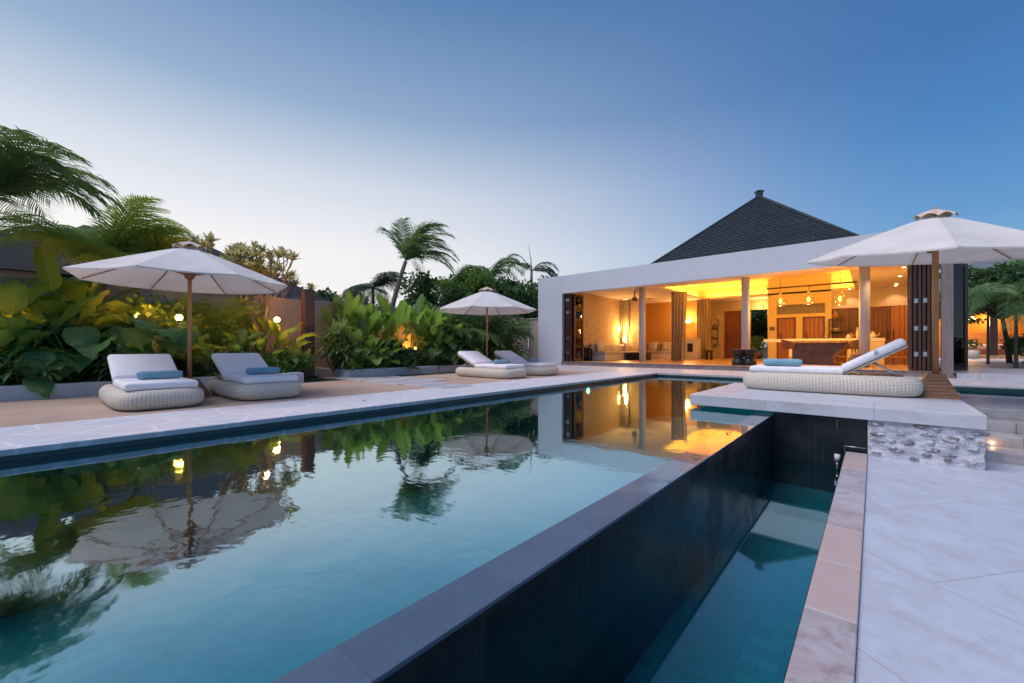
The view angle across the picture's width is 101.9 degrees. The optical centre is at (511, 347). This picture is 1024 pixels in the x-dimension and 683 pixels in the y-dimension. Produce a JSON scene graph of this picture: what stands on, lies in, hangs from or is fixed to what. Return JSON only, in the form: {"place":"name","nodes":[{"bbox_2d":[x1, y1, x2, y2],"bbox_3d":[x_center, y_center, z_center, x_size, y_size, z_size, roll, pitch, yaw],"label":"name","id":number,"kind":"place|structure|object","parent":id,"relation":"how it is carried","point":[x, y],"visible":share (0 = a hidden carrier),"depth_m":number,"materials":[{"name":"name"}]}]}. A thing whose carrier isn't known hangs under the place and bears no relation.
{"place":"outdoors","nodes":[
{"label":"outdoors","id":0,"kind":"place"},
{"bbox_2d":[0,232,73,279],"bbox_3d":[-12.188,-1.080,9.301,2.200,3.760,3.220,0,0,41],"label":"neighbouring house","id":1,"kind":"structure","parent":0,"point":[19,263],"depth_m":9.34,"materials":[{"name":"tile"}]},
{"bbox_2d":[70,225,331,301],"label":"neighbouring house","id":2,"kind":"structure","parent":0,"point":[289,294],"depth_m":15.53,"materials":[{"name":"tile"}]},
{"bbox_2d":[58,364,460,382],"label":"planting soil","id":3,"kind":"structure","parent":0,"point":[102,379],"depth_m":9.04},
{"bbox_2d":[0,347,71,398],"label":"banana plant","id":4,"kind":"object","parent":3,"relation":"on","point":[44,387],"visible":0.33,"depth_m":6.43,"materials":[{"name":"green plant"}]},
{"bbox_2d":[0,276,97,365],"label":"banana plant","id":5,"kind":"object","parent":3,"relation":"on","point":[50,304],"visible":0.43,"depth_m":7.34,"materials":[{"name":"green plant"}]},
{"bbox_2d":[0,352,109,384],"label":"cordyline","id":6,"kind":"object","parent":3,"relation":"on","point":[16,373],"visible":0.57,"depth_m":6.44,"materials":[{"name":"green plant"}]},
{"bbox_2d":[0,280,118,384],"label":"elephant ear plant","id":7,"kind":"object","parent":3,"relation":"on","point":[14,294],"visible":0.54,"depth_m":6.89,"materials":[{"name":"green plant"}]},
{"bbox_2d":[2,312,116,379],"bbox_3d":[-8.138,0.034,7.850,1.219,1.312,2.286,0,0,2],"label":"leafy shrub","id":8,"kind":"object","parent":3,"relation":"on","point":[58,330],"visible":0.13,"depth_m":7.18,"materials":[{"name":"green plant"}]},
{"bbox_2d":[24,291,107,378],"bbox_3d":[-8.883,-0.059,8.270,1.933,2.049,2.362,0,0,41],"label":"leafy shrub","id":9,"kind":"object","parent":3,"relation":"on","point":[90,319],"visible":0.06,"depth_m":8.06,"materials":[{"name":"green plant"}]},
{"bbox_2d":[0,296,155,340],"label":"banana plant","id":10,"kind":"object","parent":3,"relation":"on","point":[111,319],"visible":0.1,"depth_m":8.00,"materials":[{"name":"green plant"}]},
{"bbox_2d":[4,327,152,382],"bbox_3d":[-7.304,0.155,7.079,1.840,1.011,1.063,0,0,-37],"label":"elephant ear plant","id":11,"kind":"object","parent":3,"relation":"on","point":[76,338],"visible":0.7,"depth_m":6.83,"materials":[{"name":"green plant"}]},
{"bbox_2d":[15,245,141,379],"bbox_3d":[-8.629,-0.570,8.044,1.983,2.454,2.266,0,0,-12],"label":"banana plant","id":12,"kind":"object","parent":3,"relation":"on","point":[47,269],"visible":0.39,"depth_m":7.76,"materials":[{"name":"green plant"}]},
{"bbox_2d":[47,337,129,381],"bbox_3d":[-7.203,0.233,7.412,1.813,0.920,1.764,0,0,41],"label":"cordyline","id":13,"kind":"object","parent":3,"relation":"on","point":[104,352],"visible":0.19,"depth_m":7.25,"materials":[{"name":"green plant"}]},
{"bbox_2d":[0,194,195,376],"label":"areca palm","id":14,"kind":"object","parent":3,"relation":"on","point":[111,240],"visible":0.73,"depth_m":8.52,"materials":[{"name":"green plant"}]},
{"bbox_2d":[42,226,209,306],"bbox_3d":[-8.260,-0.973,9.082,2.955,3.348,2.727,0,0,41],"label":"areca palm","id":15,"kind":"object","parent":3,"relation":"on","point":[158,239],"visible":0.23,"depth_m":9.02,"materials":[{"name":"green plant"}]},
{"bbox_2d":[58,317,210,363],"bbox_3d":[-6.996,0.060,7.706,1.759,1.201,2.275,0,0,41],"label":"elephant ear plant","id":16,"kind":"object","parent":3,"relation":"on","point":[171,341],"visible":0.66,"depth_m":7.45,"materials":[{"name":"green plant"}]},
{"bbox_2d":[95,312,180,378],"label":"leafy shrub","id":17,"kind":"object","parent":3,"relation":"on","point":[139,316],"visible":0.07,"depth_m":8.31,"materials":[{"name":"green plant"}]},
{"bbox_2d":[98,293,206,372],"bbox_3d":[-8.114,-0.182,9.324,2.100,2.055,1.936,0,0,-1],"label":"leafy shrub","id":18,"kind":"object","parent":3,"relation":"on","point":[157,308],"visible":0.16,"depth_m":8.95,"materials":[{"name":"green plant"}]},
{"bbox_2d":[106,292,214,328],"bbox_3d":[-7.832,-0.292,9.356,2.346,1.984,2.204,0,0,41],"label":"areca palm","id":19,"kind":"object","parent":3,"relation":"on","point":[196,307],"visible":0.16,"depth_m":9.56,"materials":[{"name":"green plant"}]},
{"bbox_2d":[104,299,232,365],"bbox_3d":[-7.955,-0.279,9.605,2.769,1.882,2.705,0,0,-10],"label":"banana plant","id":20,"kind":"object","parent":3,"relation":"on","point":[117,305],"visible":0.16,"depth_m":8.79,"materials":[{"name":"green plant"}]},
{"bbox_2d":[125,301,252,373],"bbox_3d":[-7.478,-0.209,9.954,1.648,1.786,2.810,0,0,27],"label":"leafy shrub","id":21,"kind":"object","parent":3,"relation":"on","point":[195,317],"visible":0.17,"depth_m":9.59,"materials":[{"name":"green plant"}]},
{"bbox_2d":[153,341,255,376],"bbox_3d":[-6.184,0.318,8.451,1.948,0.966,1.437,0,0,-27],"label":"cordyline","id":22,"kind":"object","parent":3,"relation":"on","point":[182,357],"visible":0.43,"depth_m":8.33,"materials":[{"name":"green plant"}]},
{"bbox_2d":[156,299,265,360],"bbox_3d":[-7.383,-0.342,9.667,2.615,1.576,2.764,0,0,-8],"label":"areca palm","id":23,"kind":"object","parent":3,"relation":"on","point":[236,313],"visible":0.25,"depth_m":9.78,"materials":[{"name":"green plant"}]},
{"bbox_2d":[183,317,248,373],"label":"leafy shrub","id":24,"kind":"object","parent":3,"relation":"on","point":[207,336],"visible":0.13,"depth_m":9.68,"materials":[{"name":"green plant"}]},
{"bbox_2d":[169,297,264,338],"bbox_3d":[-7.233,-0.269,10.195,2.062,1.938,2.179,0,0,-29],"label":"areca palm","id":25,"kind":"object","parent":3,"relation":"on","point":[238,300],"visible":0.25,"depth_m":10.09,"materials":[{"name":"green plant"}]},
{"bbox_2d":[180,327,301,363],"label":"canna plant","id":26,"kind":"object","parent":3,"relation":"on","point":[240,337],"visible":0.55,"depth_m":9.55,"materials":[{"name":"green plant"}]},
{"bbox_2d":[186,231,316,354],"bbox_3d":[-6.699,-1.033,11.108,2.564,3.493,3.079,0,0,-17],"label":"frangipani tree","id":27,"kind":"object","parent":3,"relation":"on","point":[235,252],"visible":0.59,"depth_m":10.44,"materials":[{"name":"green plant"}]},
{"bbox_2d":[222,317,320,363],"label":"canna plant","id":28,"kind":"object","parent":3,"relation":"on","point":[275,327],"visible":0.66,"depth_m":10.18,"materials":[{"name":"green plant"}]},
{"bbox_2d":[261,349,317,372],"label":"leafy shrub","id":29,"kind":"object","parent":3,"relation":"on","point":[285,364],"visible":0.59,"depth_m":9.72,"materials":[{"name":"green plant"}]},
{"bbox_2d":[321,290,365,367],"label":"banana plant","id":30,"kind":"object","parent":3,"relation":"on","point":[349,304],"visible":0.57,"depth_m":12.25,"materials":[{"name":"green plant"}]},
{"bbox_2d":[310,313,378,371],"bbox_3d":[-4.598,-0.104,11.548,1.477,1.599,2.101,0,0,8],"label":"dracaena","id":31,"kind":"object","parent":3,"relation":"on","point":[341,352],"visible":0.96,"depth_m":11.06,"materials":[{"name":"green plant"}]},
{"bbox_2d":[320,302,386,368],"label":"banana plant","id":32,"kind":"object","parent":3,"relation":"on","point":[361,311],"visible":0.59,"depth_m":12.46,"materials":[{"name":"green plant"}]},
{"bbox_2d":[352,329,408,368],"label":"canna plant","id":33,"kind":"object","parent":3,"relation":"on","point":[371,342],"visible":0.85,"depth_m":11.68,"materials":[{"name":"green plant"}]},
{"bbox_2d":[369,300,406,358],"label":"banana plant","id":34,"kind":"object","parent":3,"relation":"on","point":[396,318],"visible":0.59,"depth_m":12.88,"materials":[{"name":"green plant"}]},
{"bbox_2d":[360,339,426,367],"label":"leafy shrub","id":35,"kind":"object","parent":3,"relation":"on","point":[408,351],"visible":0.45,"depth_m":13.20,"materials":[{"name":"green plant"}]},
{"bbox_2d":[376,293,442,366],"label":"banana plant","id":36,"kind":"object","parent":3,"relation":"on","point":[419,310],"visible":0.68,"depth_m":13.43,"materials":[{"name":"green plant"}]},
{"bbox_2d":[388,327,454,365],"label":"canna plant","id":37,"kind":"object","parent":3,"relation":"on","point":[441,336],"visible":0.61,"depth_m":13.80,"materials":[{"name":"green plant"}]},
{"bbox_2d":[407,305,446,365],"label":"banana plant","id":38,"kind":"object","parent":3,"relation":"on","point":[430,315],"visible":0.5,"depth_m":14.09,"materials":[{"name":"green plant"}]},
{"bbox_2d":[401,345,463,372],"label":"fern","id":39,"kind":"object","parent":3,"relation":"on","point":[438,359],"visible":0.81,"depth_m":13.15,"materials":[{"name":"green plant"}]},
{"bbox_2d":[410,314,481,364],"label":"leafy shrub","id":40,"kind":"object","parent":3,"relation":"on","point":[466,322],"visible":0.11,"depth_m":15.15,"materials":[{"name":"green plant"}]},
{"bbox_2d":[428,339,482,364],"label":"elephant ear plant","id":41,"kind":"object","parent":3,"relation":"on","point":[453,346],"visible":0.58,"depth_m":13.60,"materials":[{"name":"green plant"}]},
{"bbox_2d":[435,323,491,364],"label":"leafy shrub","id":42,"kind":"object","parent":3,"relation":"on","point":[458,337],"visible":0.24,"depth_m":14.84,"materials":[{"name":"green plant"}]},
{"bbox_2d":[478,314,530,362],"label":"leafy shrub","id":43,"kind":"object","parent":3,"relation":"on","point":[496,325],"visible":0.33,"depth_m":17.29,"materials":[{"name":"green plant"}]},
{"bbox_2d":[480,320,534,359],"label":"areca palm","id":44,"kind":"object","parent":3,"relation":"on","point":[525,332],"visible":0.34,"depth_m":17.21,"materials":[{"name":"green plant"}]},
{"bbox_2d":[0,542,519,682],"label":"pool floor","id":45,"kind":"structure","parent":0,"point":[265,627],"depth_m":3.15,"materials":[{"name":"tile"}]},
{"bbox_2d":[380,416,772,682],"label":"infinity wall","id":46,"kind":"structure","parent":45,"relation":"on","point":[603,606],"depth_m":2.18,"materials":[{"name":"tile"}]},
{"bbox_2d":[271,412,773,682],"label":"infinity wall cap","id":47,"kind":"object","parent":46,"relation":"on","point":[382,650],"visible":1,"depth_m":1.54,"materials":[{"name":"stone"}]},
{"bbox_2d":[0,370,597,427],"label":"sand terrace","id":48,"kind":"structure","parent":0,"point":[29,412],"depth_m":6.04,"materials":[{"name":"sand"}]},
{"bbox_2d":[99,354,203,410],"bbox_3d":[-5.235,0.457,6.018,2.100,0.694,1.000,0,0,41],"label":"sun lounger","id":49,"kind":"object","parent":48,"relation":"on","point":[126,390],"visible":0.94,"depth_m":5.51,"materials":[{"name":"wicker"}]},
{"bbox_2d":[136,370,182,379],"bbox_3d":[-4.954,0.390,5.853,0.128,0.119,0.493,0,0,41],"label":"rolled towel","id":50,"kind":"object","parent":49,"relation":"on","point":[147,375],"visible":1,"depth_m":5.81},
{"bbox_2d":[63,239,287,397],"bbox_3d":[-5.166,-0.461,6.660,2.624,2.530,2.624,0,0,-38],"label":"parasol","id":51,"kind":"object","parent":48,"relation":"on","point":[189,267],"visible":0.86,"depth_m":6.63,"materials":[{"name":"fabric"}]},
{"bbox_2d":[207,353,300,400],"bbox_3d":[-4.391,0.457,7.033,2.100,0.694,1.000,0,0,41],"label":"sun lounger","id":52,"kind":"object","parent":48,"relation":"on","point":[236,381],"visible":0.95,"depth_m":6.56,"materials":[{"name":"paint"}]},
{"bbox_2d":[440,286,536,357],"bbox_3d":[-0.751,-0.511,12.416,2.879,2.630,2.879,0,0,41],"label":"parasol","id":53,"kind":"object","parent":48,"relation":"on","point":[486,301],"visible":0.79,"depth_m":12.11,"materials":[{"name":"fabric"}]},
{"bbox_2d":[456,351,526,378],"bbox_3d":[-0.595,0.457,11.285,2.100,0.694,1.000,0,0,41],"label":"sun lounger","id":54,"kind":"object","parent":48,"relation":"on","point":[484,367],"visible":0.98,"depth_m":10.87,"materials":[{"name":"paint"}]},
{"bbox_2d":[494,351,558,375],"bbox_3d":[0.375,0.457,12.430,2.100,0.694,1.000,0,0,41],"label":"sun lounger","id":55,"kind":"object","parent":48,"relation":"on","point":[539,368],"visible":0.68,"depth_m":11.87,"materials":[{"name":"fabric"}]},
{"bbox_2d":[0,374,742,462],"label":"pool wall","id":56,"kind":"structure","parent":0,"point":[12,458],"depth_m":4.55,"materials":[{"name":"tile"}]},
{"bbox_2d":[0,371,656,456],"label":"pool coping","id":57,"kind":"object","parent":56,"relation":"on","point":[19,440],"visible":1,"depth_m":4.86,"materials":[{"name":"stone"}]},
{"bbox_2d":[0,376,772,662],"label":"pool water","id":58,"kind":"structure","parent":0,"point":[94,540],"depth_m":2.60,"materials":[{"name":"liquid"}]},
{"bbox_2d":[317,375,472,388],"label":"stepping path","id":59,"kind":"structure","parent":0,"point":[412,381],"depth_m":9.78,"materials":[{"name":"stone"}]},
{"bbox_2d":[0,0,1023,347],"label":"sky","id":60,"kind":"structure","parent":0,"point":[588,135],"materials":[{"name":"blue"}]},
{"bbox_2d":[304,347,766,382],"bbox_3d":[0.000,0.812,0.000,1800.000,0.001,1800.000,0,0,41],"label":"ground","id":61,"kind":"structure","parent":0,"point":[316,379],"depth_m":11.88,"materials":[{"name":"stone"}]},
{"bbox_2d":[0,125,127,253],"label":"coconut palm","id":62,"kind":"object","parent":61,"relation":"on","point":[21,167],"visible":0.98,"depth_m":7.34,"materials":[{"name":"green plant"}]},
{"bbox_2d":[0,372,303,401],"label":"planter kerb","id":63,"kind":"structure","parent":61,"relation":"on","point":[23,392],"depth_m":6.63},
{"bbox_2d":[0,274,537,373],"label":"garden wall","id":64,"kind":"structure","parent":61,"relation":"on","point":[288,310],"depth_m":11.81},
{"bbox_2d":[301,289,314,376],"bbox_3d":[-5.458,-0.365,11.091,0.260,2.330,0.280,0,0,41],"label":"gate post","id":65,"kind":"object","parent":61,"relation":"on","point":[308,310],"visible":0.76,"depth_m":11.02,"materials":[{"name":"brown wood"}]},
{"bbox_2d":[340,271,407,305],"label":"coconut palm","id":66,"kind":"object","parent":61,"relation":"on","point":[384,279],"visible":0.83,"depth_m":25.97,"materials":[{"name":"green plant"}]},
{"bbox_2d":[315,363,506,376],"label":"planter kerb","id":67,"kind":"structure","parent":61,"relation":"on","point":[367,372],"depth_m":11.82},
{"bbox_2d":[374,217,459,306],"bbox_3d":[-3.515,-2.185,16.279,3.435,5.985,2.942,0,0,41],"label":"coconut palm","id":68,"kind":"object","parent":61,"relation":"on","point":[409,248],"visible":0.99,"depth_m":15.82,"materials":[{"name":"green plant"}]},
{"bbox_2d":[395,268,483,327],"bbox_3d":[-3.314,-1.245,17.994,4.112,4.090,4.121,0,0,41],"label":"broadleaf tree","id":69,"kind":"object","parent":61,"relation":"on","point":[421,283],"visible":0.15,"depth_m":17.27,"materials":[{"name":"green plant"}]},
{"bbox_2d":[435,266,509,323],"bbox_3d":[-1.773,-1.565,19.968,4.557,4.729,4.689,0,0,-28],"label":"broadleaf tree","id":70,"kind":"object","parent":61,"relation":"on","point":[479,279],"visible":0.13,"depth_m":18.72,"materials":[{"name":"green plant"}]},
{"bbox_2d":[462,257,527,293],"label":"coconut palm","id":71,"kind":"object","parent":61,"relation":"on","point":[498,269],"visible":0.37,"depth_m":22.84,"materials":[{"name":"green plant"}]},
{"bbox_2d":[493,275,537,336],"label":"broadleaf tree","id":72,"kind":"object","parent":61,"relation":"on","point":[518,291],"visible":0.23,"depth_m":20.76,"materials":[{"name":"green plant"}]},
{"bbox_2d":[506,245,558,296],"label":"coconut palm","id":73,"kind":"object","parent":61,"relation":"on","point":[547,269],"visible":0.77,"depth_m":28.18,"materials":[{"name":"green plant"}]},
{"bbox_2d":[538,190,967,377],"bbox_3d":[10.197,-3.085,19.269,13.971,7.870,11.545,0,0,41],"label":"villa","id":74,"kind":"object","parent":61,"relation":"on","point":[734,265],"visible":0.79,"depth_m":17.81,"materials":[{"name":"paint"}]},
{"bbox_2d":[573,294,582,360],"bbox_3d":[3.026,-0.871,18.900,0.060,3.017,0.760,0,0,41],"label":"folding door","id":75,"kind":"structure","parent":74,"relation":"in","point":[577,299],"depth_m":18.84,"materials":[{"name":"brown wood"}]},
{"bbox_2d":[589,344,636,360],"bbox_3d":[5.199,0.257,21.197,0.950,0.780,3.600,0,0,41],"label":"sofa","id":76,"kind":"object","parent":74,"relation":"on","point":[612,352],"visible":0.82,"depth_m":20.24,"materials":[{"name":"fabric"}]},
{"bbox_2d":[619,300,628,350],"bbox_3d":[6.093,-0.987,22.806,0.680,3.247,0.208,0,0,41],"label":"curtain","id":77,"kind":"object","parent":74,"relation":"hanging from","point":[624,319],"visible":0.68,"depth_m":22.73,"materials":[{"name":"fabric"}]},
{"bbox_2d":[671,291,686,360],"bbox_3d":[7.896,-0.987,19.645,0.760,3.247,0.208,0,0,41],"label":"curtain","id":78,"kind":"object","parent":74,"relation":"hanging from","point":[678,313],"visible":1,"depth_m":19.65,"materials":[{"name":"fabric"}]},
{"bbox_2d":[685,339,701,358],"bbox_3d":[9.869,0.097,22.832,0.920,1.100,0.680,0,0,41],"label":"hearth","id":79,"kind":"object","parent":74,"relation":"on","point":[692,348],"visible":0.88,"depth_m":22.55,"materials":[{"name":"beige paint"}]},
{"bbox_2d":[697,299,709,358],"bbox_3d":[10.447,-0.987,22.727,0.660,3.247,0.208,0,0,41],"label":"curtain","id":80,"kind":"object","parent":74,"relation":"hanging from","point":[702,316],"visible":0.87,"depth_m":22.71,"materials":[{"name":"fabric"}]},
{"bbox_2d":[724,311,740,357],"bbox_3d":[12.596,-0.701,23.644,0.925,2.697,0.134,0,0,41],"label":"door","id":81,"kind":"structure","parent":74,"relation":"in","point":[732,319],"depth_m":23.71,"materials":[{"name":"red wood"}]},
{"bbox_2d":[777,317,795,358],"bbox_3d":[13.625,-0.406,20.627,0.812,2.107,0.134,0,0,41],"label":"door","id":82,"kind":"structure","parent":74,"relation":"in","point":[786,327],"depth_m":20.68,"materials":[{"name":"brown wood"}]},
{"bbox_2d":[803,316,824,338],"bbox_3d":[14.457,-0.406,19.902,0.872,2.107,0.134,0,0,41],"label":"door","id":83,"kind":"structure","parent":74,"relation":"in","point":[813,327],"depth_m":19.88,"materials":[{"name":"brown wood"}]},
{"bbox_2d":[792,340,850,364],"bbox_3d":[11.309,0.228,15.338,1.892,0.922,0.793,0,0,41],"label":"bar table","id":84,"kind":"object","parent":74,"relation":"on","point":[816,352],"visible":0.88,"depth_m":15.14,"materials":[{"name":"brown wood"}]},
{"bbox_2d":[763,338,884,364],"bbox_3d":[12.316,0.157,16.591,3.837,0.980,0.700,0,0,41],"label":"counter","id":85,"kind":"object","parent":74,"relation":"on","point":[875,343],"visible":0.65,"depth_m":15.74,"materials":[{"name":"beige paint"}]},
{"bbox_2d":[907,265,911,369],"bbox_3d":[11.176,-0.871,11.676,0.060,3.017,0.810,0,0,41],"label":"folding door","id":86,"kind":"structure","parent":74,"relation":"in","point":[909,267],"depth_m":11.39,"materials":[{"name":"brown wood"}]},
{"bbox_2d":[912,265,917,369],"bbox_3d":[11.259,-0.871,11.616,0.090,3.017,0.792,0,0,41],"label":"folding door","id":87,"kind":"structure","parent":74,"relation":"in","point":[914,267],"depth_m":11.34,"materials":[{"name":"brown wood"}]},
{"bbox_2d":[917,265,920,370],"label":"folding door","id":88,"kind":"structure","parent":74,"relation":"in","point":[918,266],"depth_m":11.26,"materials":[{"name":"brown wood"}]},
{"bbox_2d":[921,265,926,370],"bbox_3d":[11.392,-0.871,11.500,0.090,3.017,0.792,0,0,41],"label":"folding door","id":89,"kind":"structure","parent":74,"relation":"in","point":[923,267],"depth_m":11.23,"materials":[{"name":"brown wood"}]},
{"bbox_2d":[926,265,929,370],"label":"folding door","id":90,"kind":"structure","parent":74,"relation":"in","point":[927,266],"depth_m":11.14,"materials":[{"name":"brown wood"}]},
{"bbox_2d":[954,263,967,370],"bbox_3d":[12.598,-0.855,11.802,0.743,3.050,0.060,0,0,-7],"label":"glazed door","id":91,"kind":"structure","parent":74,"relation":"in","point":[960,269],"depth_m":11.82,"materials":[{"name":"grey glass"}]},
{"bbox_2d":[751,310,766,351],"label":"broadleaf tree","id":92,"kind":"object","parent":61,"relation":"on","point":[758,322],"visible":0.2,"depth_m":25.37,"materials":[{"name":"green plant"}]},
{"bbox_2d":[939,274,1023,367],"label":"fan palm","id":93,"kind":"object","parent":61,"relation":"on","point":[999,291],"visible":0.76,"depth_m":13.50,"materials":[{"name":"green plant"}]},
{"bbox_2d":[939,259,1023,358],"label":"bedroom pavilion","id":94,"kind":"structure","parent":61,"relation":"on","point":[975,327],"depth_m":26.91,"materials":[{"name":"paint"}]},
{"bbox_2d":[939,259,1023,362],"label":"garden tree","id":95,"kind":"object","parent":61,"relation":"on","point":[1008,355],"visible":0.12,"depth_m":17.55,"materials":[{"name":"green plant"}]},
{"bbox_2d":[940,261,1023,314],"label":"garden tree","id":96,"kind":"object","parent":61,"relation":"on","point":[999,270],"visible":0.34,"depth_m":14.96,"materials":[{"name":"green plant"}]},
{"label":"pool deck","id":97,"kind":"structure","parent":61,"relation":"on","visible":0},
{"bbox_2d":[953,386,1023,396],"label":"plunge pool basin","id":98,"kind":"object","parent":97,"relation":"in","point":[992,391],"visible":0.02,"depth_m":8.41,"materials":[{"name":"tile"}]},
{"bbox_2d":[622,482,833,682],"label":"water","id":99,"kind":"structure","parent":0,"point":[735,617],"depth_m":2.94,"materials":[{"name":"liquid"}]},
{"bbox_2d":[556,365,1023,388],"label":"terrace","id":100,"kind":"structure","parent":0,"point":[993,383],"depth_m":12.59,"materials":[{"name":"stone"}]},
{"bbox_2d":[773,412,867,682],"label":"channel wall","id":101,"kind":"structure","parent":0,"point":[804,448],"depth_m":5.33,"materials":[{"name":"tile"}]},
{"bbox_2d":[784,451,867,682],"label":"channel coping","id":102,"kind":"object","parent":101,"relation":"on","point":[824,650],"visible":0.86,"depth_m":2.12,"materials":[{"name":"stone"}]},
{"bbox_2d":[690,383,990,470],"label":"stone platform","id":103,"kind":"structure","parent":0,"point":[944,432],"depth_m":4.84,"materials":[{"name":"stone"}]},
{"bbox_2d":[743,339,923,396],"bbox_3d":[5.024,0.294,6.684,2.260,0.832,0.980,0,0,41],"label":"sun lounger","id":104,"kind":"object","parent":103,"relation":"on","point":[826,379],"visible":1,"depth_m":6.23,"materials":[{"name":"wicker"}]},
{"bbox_2d":[807,206,1023,399],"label":"parasol","id":105,"kind":"object","parent":103,"relation":"on","point":[935,237],"visible":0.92,"depth_m":5.78,"materials":[{"name":"fabric"}]},
{"bbox_2d":[855,456,1023,682],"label":"paving","id":106,"kind":"structure","parent":0,"point":[942,588],"depth_m":2.36,"materials":[{"name":"stone"}]},
{"bbox_2d":[959,394,1023,465],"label":"stone steps","id":107,"kind":"structure","parent":106,"relation":"on","point":[1005,421],"depth_m":5.12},
{"bbox_2d":[939,358,1023,380],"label":"raised path","id":108,"kind":"structure","parent":0,"point":[994,369],"depth_m":12.07,"materials":[{"name":"stone"}]},
{"bbox_2d":[968,332,1004,354],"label":"wall","id":109,"kind":"structure","parent":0,"point":[980,336],"depth_m":27.94,"materials":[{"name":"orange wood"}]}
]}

